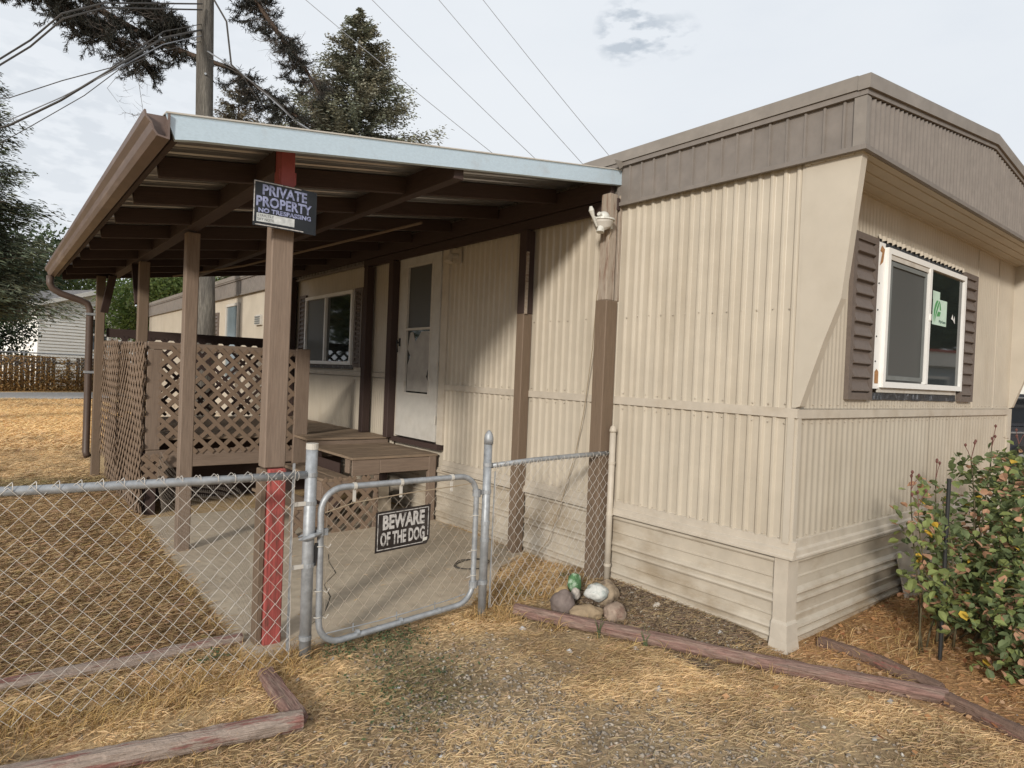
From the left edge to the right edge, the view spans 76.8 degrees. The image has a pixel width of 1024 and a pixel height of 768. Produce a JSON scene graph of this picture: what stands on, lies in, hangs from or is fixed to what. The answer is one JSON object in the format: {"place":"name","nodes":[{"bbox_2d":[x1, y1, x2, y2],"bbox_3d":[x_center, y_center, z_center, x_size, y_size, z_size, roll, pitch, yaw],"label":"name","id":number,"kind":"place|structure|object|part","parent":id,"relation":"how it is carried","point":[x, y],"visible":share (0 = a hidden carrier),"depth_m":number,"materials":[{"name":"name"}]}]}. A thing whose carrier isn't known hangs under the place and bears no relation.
{"place":"outdoors","nodes":[
{"label":"outdoors","id":0,"kind":"place"},
{"bbox_2d":[0,392,128,398],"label":"gravel path","id":1,"kind":"structure","parent":0,"point":[50,395],"depth_m":25.03,"materials":[{"name":"grey gravel"}]},
{"bbox_2d":[0,397,130,451],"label":"lawn","id":2,"kind":"structure","parent":0,"point":[21,407],"depth_m":14.62,"materials":[{"name":"yellow plant"}]},
{"bbox_2d":[360,480,390,513],"bbox_3d":[-1.454,1.214,6.900,0.160,0.350,0.380,2,1,-39],"label":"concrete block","id":3,"kind":"object","parent":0,"point":[383,491],"depth_m":6.77,"materials":[{"name":"beige concrete"}]},
{"bbox_2d":[306,0,491,152],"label":"overhead wire","id":4,"kind":"object","parent":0,"point":[398,77],"visible":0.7,"depth_m":22.00,"materials":[{"name":"grey metal"}]},
{"bbox_2d":[372,0,532,156],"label":"overhead wire","id":5,"kind":"object","parent":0,"point":[451,78],"visible":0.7,"depth_m":22.00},
{"bbox_2d":[439,0,582,163],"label":"overhead wire","id":6,"kind":"object","parent":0,"point":[509,81],"visible":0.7,"depth_m":22.00,"materials":[{"name":"grey metal"}]},
{"bbox_2d":[0,385,1023,767],"bbox_3d":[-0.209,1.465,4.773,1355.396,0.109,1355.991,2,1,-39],"label":"ground","id":7,"kind":"structure","parent":0,"point":[730,743],"depth_m":3.14,"materials":[{"name":"beige plant"}]},
{"bbox_2d":[0,301,42,365],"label":"shrub","id":8,"kind":"object","parent":7,"relation":"on","point":[8,330],"visible":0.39,"depth_m":28.82,"materials":[{"name":"green plant"}]},
{"bbox_2d":[0,215,80,290],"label":"leafy tree","id":9,"kind":"object","parent":7,"relation":"on","point":[60,279],"visible":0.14,"depth_m":42.98,"materials":[{"name":"green plant"}]},
{"bbox_2d":[0,72,85,331],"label":"spruce tree","id":10,"kind":"object","parent":7,"relation":"on","point":[12,294],"visible":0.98,"depth_m":19.94,"materials":[{"name":"green plant"}]},
{"bbox_2d":[0,351,111,388],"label":"chain link fence","id":11,"kind":"object","parent":7,"relation":"on","point":[78,355],"visible":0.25,"depth_m":28.66,"materials":[{"name":"metal"}]},
{"bbox_2d":[0,355,129,389],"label":"wooden fence","id":12,"kind":"object","parent":7,"relation":"on","point":[17,361],"visible":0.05,"depth_m":29.05,"materials":[{"name":"brown wood"}]},
{"bbox_2d":[0,354,134,391],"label":"dry weeds","id":13,"kind":"object","parent":7,"relation":"on","point":[5,385],"visible":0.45,"depth_m":28.17,"materials":[{"name":"plant"}]},
{"bbox_2d":[0,290,136,385],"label":"white house","id":14,"kind":"structure","parent":7,"relation":"on","point":[66,336],"depth_m":34.09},
{"bbox_2d":[93,318,109,351],"bbox_3d":[-22.824,-2.703,35.671,1.063,1.850,0.488,2,1,-43],"label":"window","id":15,"kind":"structure","parent":14,"relation":"in","point":[105,338],"depth_m":35.43,"materials":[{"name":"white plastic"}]},
{"bbox_2d":[34,270,127,296],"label":"leafy tree","id":16,"kind":"object","parent":7,"relation":"on","point":[87,284],"visible":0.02,"depth_m":46.99,"materials":[{"name":"green plant"}]},
{"bbox_2d":[0,632,242,690],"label":"landscape timber","id":17,"kind":"object","parent":7,"relation":"on","point":[92,666],"visible":0.62,"depth_m":3.21,"materials":[{"name":"brown wood"}]},
{"bbox_2d":[0,437,277,734],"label":"dry grass","id":18,"kind":"structure","parent":7,"relation":"on","point":[56,467],"depth_m":4.73,"materials":[{"name":"brown plant"}]},
{"bbox_2d":[0,710,303,767],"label":"landscape timber","id":19,"kind":"object","parent":7,"relation":"on","point":[127,754],"visible":1,"depth_m":2.52,"materials":[{"name":"brown wood"}]},
{"bbox_2d":[90,277,218,341],"bbox_3d":[-14.903,-2.556,27.368,4.814,6.254,5.008,2,1,-39],"label":"leafy tree","id":20,"kind":"object","parent":7,"relation":"on","point":[162,288],"visible":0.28,"depth_m":26.49,"materials":[{"name":"green plant"}]},
{"bbox_2d":[0,443,318,727],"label":"chain link fence","id":21,"kind":"object","parent":7,"relation":"on","point":[309,474],"visible":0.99,"depth_m":3.05,"materials":[{"name":"grey metal"}]},
{"bbox_2d":[0,0,335,129],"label":"spruce tree","id":22,"kind":"object","parent":7,"relation":"on","point":[94,27],"visible":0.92,"depth_m":11.91,"materials":[{"name":"green plant"}]},
{"bbox_2d":[157,452,251,631],"bbox_3d":[-2.249,1.019,4.617,0.111,0.796,2.459,2,1,-40],"label":"netting","id":23,"kind":"object","parent":7,"relation":"on","point":[209,535],"visible":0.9,"depth_m":4.44,"materials":[{"name":"metal"}]},
{"bbox_2d":[195,0,215,415],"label":"utility pole","id":24,"kind":"object","parent":7,"relation":"on","point":[206,324],"visible":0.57,"depth_m":11.27,"materials":[{"name":"brown wood"}]},
{"bbox_2d":[0,35,200,122],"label":"overhead wire","id":25,"kind":"object","parent":24,"relation":"attached to","point":[99,77],"visible":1,"depth_m":9.01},
{"bbox_2d":[0,41,200,143],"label":"overhead wire","id":26,"kind":"object","parent":24,"relation":"attached to","point":[94,88],"visible":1,"depth_m":9.01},
{"bbox_2d":[0,29,201,128],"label":"overhead wire","id":27,"kind":"object","parent":24,"relation":"attached to","point":[84,85],"visible":1,"depth_m":9.00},
{"bbox_2d":[0,24,201,98],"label":"overhead wire","id":28,"kind":"object","parent":24,"relation":"attached to","point":[102,69],"visible":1,"depth_m":8.99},
{"bbox_2d":[0,2,202,59],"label":"overhead wire","id":29,"kind":"object","parent":24,"relation":"attached to","point":[42,29],"visible":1,"depth_m":9.20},
{"bbox_2d":[0,7,202,65],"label":"overhead wire","id":30,"kind":"object","parent":24,"relation":"attached to","point":[40,37],"visible":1,"depth_m":9.19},
{"bbox_2d":[213,0,241,74],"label":"overhead wire","id":31,"kind":"object","parent":24,"relation":"attached to","point":[235,68],"visible":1,"depth_m":10.98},
{"bbox_2d":[243,77,270,122],"bbox_3d":[-3.966,-4.213,10.853,1.478,2.106,0.047,3,1,16],"label":"overhead wire","id":32,"kind":"object","parent":31,"relation":"attached to","point":[257,98],"visible":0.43,"depth_m":10.95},
{"bbox_2d":[207,57,304,128],"bbox_3d":[-3.782,-4.483,11.008,3.142,2.263,0.210,2,1,4],"label":"overhead wire","id":33,"kind":"object","parent":24,"relation":"attached to","point":[258,87],"visible":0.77,"depth_m":10.98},
{"bbox_2d":[207,51,308,128],"bbox_3d":[-3.281,-4.462,11.028,4.140,2.470,0.212,2,1,3],"label":"overhead wire","id":34,"kind":"object","parent":24,"relation":"attached to","point":[260,89],"visible":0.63,"depth_m":10.99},
{"bbox_2d":[213,77,266,123],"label":"spruce tree","id":35,"kind":"object","parent":7,"relation":"on","point":[230,109],"visible":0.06,"depth_m":44.37,"materials":[{"name":"green plant"}]},
{"bbox_2d":[99,328,387,515],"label":"porch deck","id":36,"kind":"structure","parent":7,"relation":"on","point":[224,444],"depth_m":7.05,"materials":[{"name":"paint"}]},
{"bbox_2d":[257,666,308,723],"bbox_3d":[-1.081,1.441,3.002,0.099,0.076,0.531,3,0,-36],"label":"landscape timber","id":37,"kind":"object","parent":7,"relation":"on","point":[288,699],"visible":0.86,"depth_m":2.95,"materials":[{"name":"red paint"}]},
{"bbox_2d":[141,498,468,575],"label":"concrete walkway","id":38,"kind":"structure","parent":7,"relation":"on","point":[352,537],"depth_m":5.79,"materials":[{"name":"grey concrete"}]},
{"bbox_2d":[252,442,437,537],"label":"porch steps","id":39,"kind":"structure","parent":38,"relation":"on","point":[368,459],"depth_m":6.35,"materials":[{"name":"paint"}]},
{"bbox_2d":[45,109,623,645],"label":"porch roof","id":40,"kind":"structure","parent":7,"relation":"on","point":[171,193],"depth_m":4.84,"materials":[{"name":"brown wood"}]},
{"bbox_2d":[252,179,316,235],"bbox_3d":[-1.214,-0.945,3.473,0.344,0.236,0.014,2,1,-41],"label":"private property sign","id":41,"kind":"object","parent":40,"relation":"attached to","point":[282,207],"visible":1,"depth_m":3.46,"materials":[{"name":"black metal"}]},
{"bbox_2d":[538,232,610,560],"bbox_3d":[0.490,0.160,5.075,0.129,2.594,0.688,2,1,-42],"label":"loose cable","id":42,"kind":"object","parent":40,"relation":"hanging from","point":[580,426],"visible":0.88,"depth_m":5.08,"materials":[{"name":"rubber"}]},
{"bbox_2d":[589,206,614,233],"bbox_3d":[0.642,-1.188,4.718,0.242,0.179,0.171,2,1,-39],"label":"flood light","id":43,"kind":"object","parent":40,"relation":"attached to","point":[602,221],"visible":1,"depth_m":4.68,"materials":[{"name":"white plastic"}]},
{"bbox_2d":[215,7,454,280],"bbox_3d":[-8.563,-9.523,34.033,14.768,20.515,15.536,2,1,6],"label":"spruce tree","id":44,"kind":"object","parent":7,"relation":"on","point":[369,86],"visible":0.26,"depth_m":33.02,"materials":[{"name":"green plant"}]},
{"bbox_2d":[154,505,524,661],"bbox_3d":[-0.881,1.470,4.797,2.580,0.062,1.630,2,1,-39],"label":"concrete walkway","id":45,"kind":"structure","parent":7,"relation":"on","point":[219,595],"depth_m":4.57,"materials":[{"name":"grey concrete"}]},
{"bbox_2d":[312,554,335,623],"bbox_3d":[-1.292,1.425,4.460,0.099,0.001,1.795,2,1,-11],"label":"slab crack","id":46,"kind":"object","parent":45,"relation":"on","point":[326,588],"visible":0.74,"depth_m":4.46,"materials":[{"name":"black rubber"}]},
{"bbox_2d":[454,558,488,568],"bbox_3d":[-0.325,1.447,5.202,0.249,0.015,0.318,3,1,14],"label":"coiled hose","id":47,"kind":"object","parent":45,"relation":"on","point":[464,560],"visible":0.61,"depth_m":5.19,"materials":[{"name":"rubber"}]},
{"bbox_2d":[180,571,572,744],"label":"green weeds","id":48,"kind":"object","parent":7,"relation":"on","point":[390,656],"visible":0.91,"depth_m":3.38,"materials":[{"name":"green plant"}]},
{"bbox_2d":[0,519,975,767],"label":"grass tufts","id":49,"kind":"object","parent":7,"relation":"on","point":[176,689],"visible":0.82,"depth_m":3.09,"materials":[{"name":"beige plant"}]},
{"bbox_2d":[0,523,1023,767],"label":"dry straw","id":50,"kind":"object","parent":7,"relation":"on","point":[618,683],"visible":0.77,"depth_m":3.16,"materials":[{"name":"yellow plant"}]},
{"bbox_2d":[477,425,616,616],"bbox_3d":[0.263,0.920,4.483,1.230,1.265,0.084,2,1,-37],"label":"chain link fence","id":51,"kind":"object","parent":7,"relation":"on","point":[488,465],"visible":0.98,"depth_m":4.36,"materials":[{"name":"metal"}]},
{"bbox_2d":[298,474,483,643],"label":"chain link gate","id":52,"kind":"structure","parent":51,"relation":"attached to","point":[321,532],"depth_m":3.68,"materials":[{"name":"metal"}]},
{"bbox_2d":[374,503,430,553],"bbox_3d":[-0.632,0.829,3.735,0.357,0.253,0.031,2,1,-39],"label":"beware of dog sign","id":53,"kind":"object","parent":52,"relation":"attached to","point":[395,529],"visible":1,"depth_m":3.72,"materials":[{"name":"black metal"}]},
{"bbox_2d":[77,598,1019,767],"bbox_3d":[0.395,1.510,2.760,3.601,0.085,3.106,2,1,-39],"label":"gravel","id":54,"kind":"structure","parent":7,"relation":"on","point":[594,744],"depth_m":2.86,"materials":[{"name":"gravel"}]},
{"bbox_2d":[550,589,574,613],"bbox_3d":[0.342,1.438,4.254,0.166,0.180,0.155,2,1,-33],"label":"stone","id":55,"kind":"object","parent":7,"relation":"on","point":[562,601],"visible":0.79,"depth_m":4.21,"materials":[{"name":"stone"}]},
{"bbox_2d":[149,72,1023,654],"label":"mobile home","id":56,"kind":"object","parent":7,"relation":"on","point":[819,352],"visible":0.62,"depth_m":4.56,"materials":[{"name":"beige metal"}]},
{"bbox_2d":[224,302,239,379],"bbox_3d":[-5.477,-0.806,12.605,0.038,1.520,0.810,2,1,-39],"label":"window","id":57,"kind":"structure","parent":56,"relation":"in","point":[232,315],"depth_m":12.58,"materials":[{"name":"white paint"}]},
{"bbox_2d":[303,290,354,364],"bbox_3d":[-2.571,-0.764,9.011,0.060,0.975,1.610,2,1,-39],"label":"window","id":58,"kind":"structure","parent":56,"relation":"in","point":[329,318],"depth_m":8.95,"materials":[{"name":"glass"}]},
{"bbox_2d":[395,251,443,441],"bbox_3d":[-1.036,-0.423,7.061,0.091,2.032,0.864,2,1,-39],"label":"door","id":59,"kind":"structure","parent":56,"relation":"in","point":[418,342],"depth_m":7.06,"materials":[{"name":"white paint"}]},
{"bbox_2d":[872,242,966,394],"bbox_3d":[3.129,-0.434,4.903,1.695,1.020,0.058,2,1,-39],"label":"window","id":60,"kind":"structure","parent":56,"relation":"in","point":[921,305],"depth_m":4.83,"materials":[{"name":"white plastic"}]},
{"bbox_2d":[569,604,603,619],"bbox_3d":[0.484,1.486,4.179,0.241,0.121,0.149,2,1,-10],"label":"stone","id":61,"kind":"object","parent":7,"relation":"on","point":[590,611],"visible":0.73,"depth_m":4.14,"materials":[{"name":"beige stone"}]},
{"bbox_2d":[584,583,608,601],"bbox_3d":[0.572,1.405,4.346,0.146,0.122,0.140,3,1,36],"label":"stone","id":62,"kind":"object","parent":7,"relation":"on","point":[597,592],"visible":1,"depth_m":4.31,"materials":[{"name":"white stone"}]},
{"bbox_2d":[594,618,603,637],"bbox_3d":[0.521,1.458,3.874,0.054,0.129,0.057,3,1,15],"label":"grass sprout","id":63,"kind":"object","parent":7,"relation":"on","point":[598,632],"depth_m":3.87,"materials":[{"name":"green plant"}]},
{"bbox_2d":[598,579,619,605],"bbox_3d":[0.649,1.436,4.444,0.161,0.183,0.199,3,1,40],"label":"stone","id":64,"kind":"object","parent":7,"relation":"on","point":[613,594],"visible":0.58,"depth_m":4.39,"materials":[{"name":"beige stone"}]},
{"bbox_2d":[603,601,626,622],"bbox_3d":[0.663,1.480,4.181,0.178,0.131,0.144,2,1,-28],"label":"stone","id":65,"kind":"object","parent":7,"relation":"on","point":[615,611],"visible":0.95,"depth_m":4.13,"materials":[{"name":"beige stone"}]},
{"bbox_2d":[221,623,1017,767],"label":"white pebbles","id":66,"kind":"object","parent":7,"relation":"on","point":[872,738],"visible":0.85,"depth_m":3.21,"materials":[{"name":"stone"}]},
{"bbox_2d":[641,628,649,645],"bbox_3d":[0.782,1.473,3.781,0.060,0.124,0.049,3,1,28],"label":"grass sprout","id":67,"kind":"object","parent":7,"relation":"on","point":[645,643],"depth_m":3.78,"materials":[{"name":"green plant"}]},
{"bbox_2d":[547,579,764,670],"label":"soil clods","id":68,"kind":"object","parent":7,"relation":"on","point":[631,598],"visible":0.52,"depth_m":4.12,"materials":[{"name":"soil"}]},
{"bbox_2d":[554,585,567,592],"bbox_3d":[0.344,1.424,4.413,0.109,0.097,0.090,2,1,-39],"label":"stone","id":69,"kind":"object","parent":68,"relation":"on","point":[557,589],"visible":0.42,"depth_m":4.40,"materials":[{"name":"beige stone"}]},
{"bbox_2d":[567,573,581,590],"bbox_3d":[0.440,1.397,4.528,0.094,0.156,0.106,3,1,40],"label":"glass float","id":70,"kind":"object","parent":68,"relation":"on","point":[574,580],"visible":0.83,"depth_m":4.49,"materials":[{"name":"glass"}]},
{"bbox_2d":[571,587,580,600],"bbox_3d":[0.431,1.438,4.416,0.063,0.088,0.071,3,1,35],"label":"stone","id":71,"kind":"object","parent":68,"relation":"on","point":[575,592],"visible":0.8,"depth_m":4.40,"materials":[{"name":"white stone"}]},
{"bbox_2d":[513,603,948,703],"bbox_3d":[1.089,1.509,3.681,2.361,0.075,0.125,3,1,24],"label":"landscape timber","id":72,"kind":"object","parent":7,"relation":"on","point":[883,684],"visible":0.99,"depth_m":3.55,"materials":[{"name":"red paint"}]},
{"bbox_2d":[715,590,1023,767],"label":"fallen leaves","id":73,"kind":"object","parent":7,"relation":"on","point":[985,698],"visible":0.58,"depth_m":3.47,"materials":[{"name":"brown plant"}]},
{"bbox_2d":[816,636,944,687],"bbox_3d":[2.044,1.562,3.608,0.126,0.086,0.677,2,0,-31],"label":"landscape timber","id":74,"kind":"object","parent":7,"relation":"on","point":[886,664],"visible":0.67,"depth_m":3.58,"materials":[{"name":"brown wood"}]},
{"bbox_2d":[938,479,951,660],"bbox_3d":[2.498,1.087,3.732,0.026,1.080,0.024,2,1,-16],"label":"garden stake","id":75,"kind":"object","parent":7,"relation":"on","point":[945,552],"visible":0.68,"depth_m":3.72,"materials":[{"name":"brown wood"}]},
{"bbox_2d":[888,424,1023,684],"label":"rose bush","id":76,"kind":"object","parent":7,"relation":"on","point":[994,571],"visible":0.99,"depth_m":3.82,"materials":[{"name":"green plant"}]},
{"bbox_2d":[939,692,1023,742],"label":"landscape timber","id":77,"kind":"object","parent":7,"relation":"on","point":[1010,728],"visible":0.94,"depth_m":3.02,"materials":[{"name":"brown wood"}]},
{"bbox_2d":[1008,394,1023,482],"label":"parked car","id":78,"kind":"object","parent":7,"relation":"on","point":[1017,419],"visible":0.14,"depth_m":11.55,"materials":[{"name":"grey paint"}]},
{"bbox_3d":[9.041,0.486,11.585,1.350,0.420,0.011,2,1,-21],"label":"side window","id":79,"kind":"part","parent":78,"relation":"part of","materials":[{"name":"black glass"}]},
{"bbox_2d":[0,0,1023,353],"label":"sky","id":80,"kind":"structure","parent":0,"point":[635,73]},
{"bbox_2d":[483,0,608,154],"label":"overhead wire","id":81,"kind":"object","parent":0,"point":[544,77],"visible":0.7,"depth_m":22.00,"materials":[{"name":"grey metal"}]}
]}

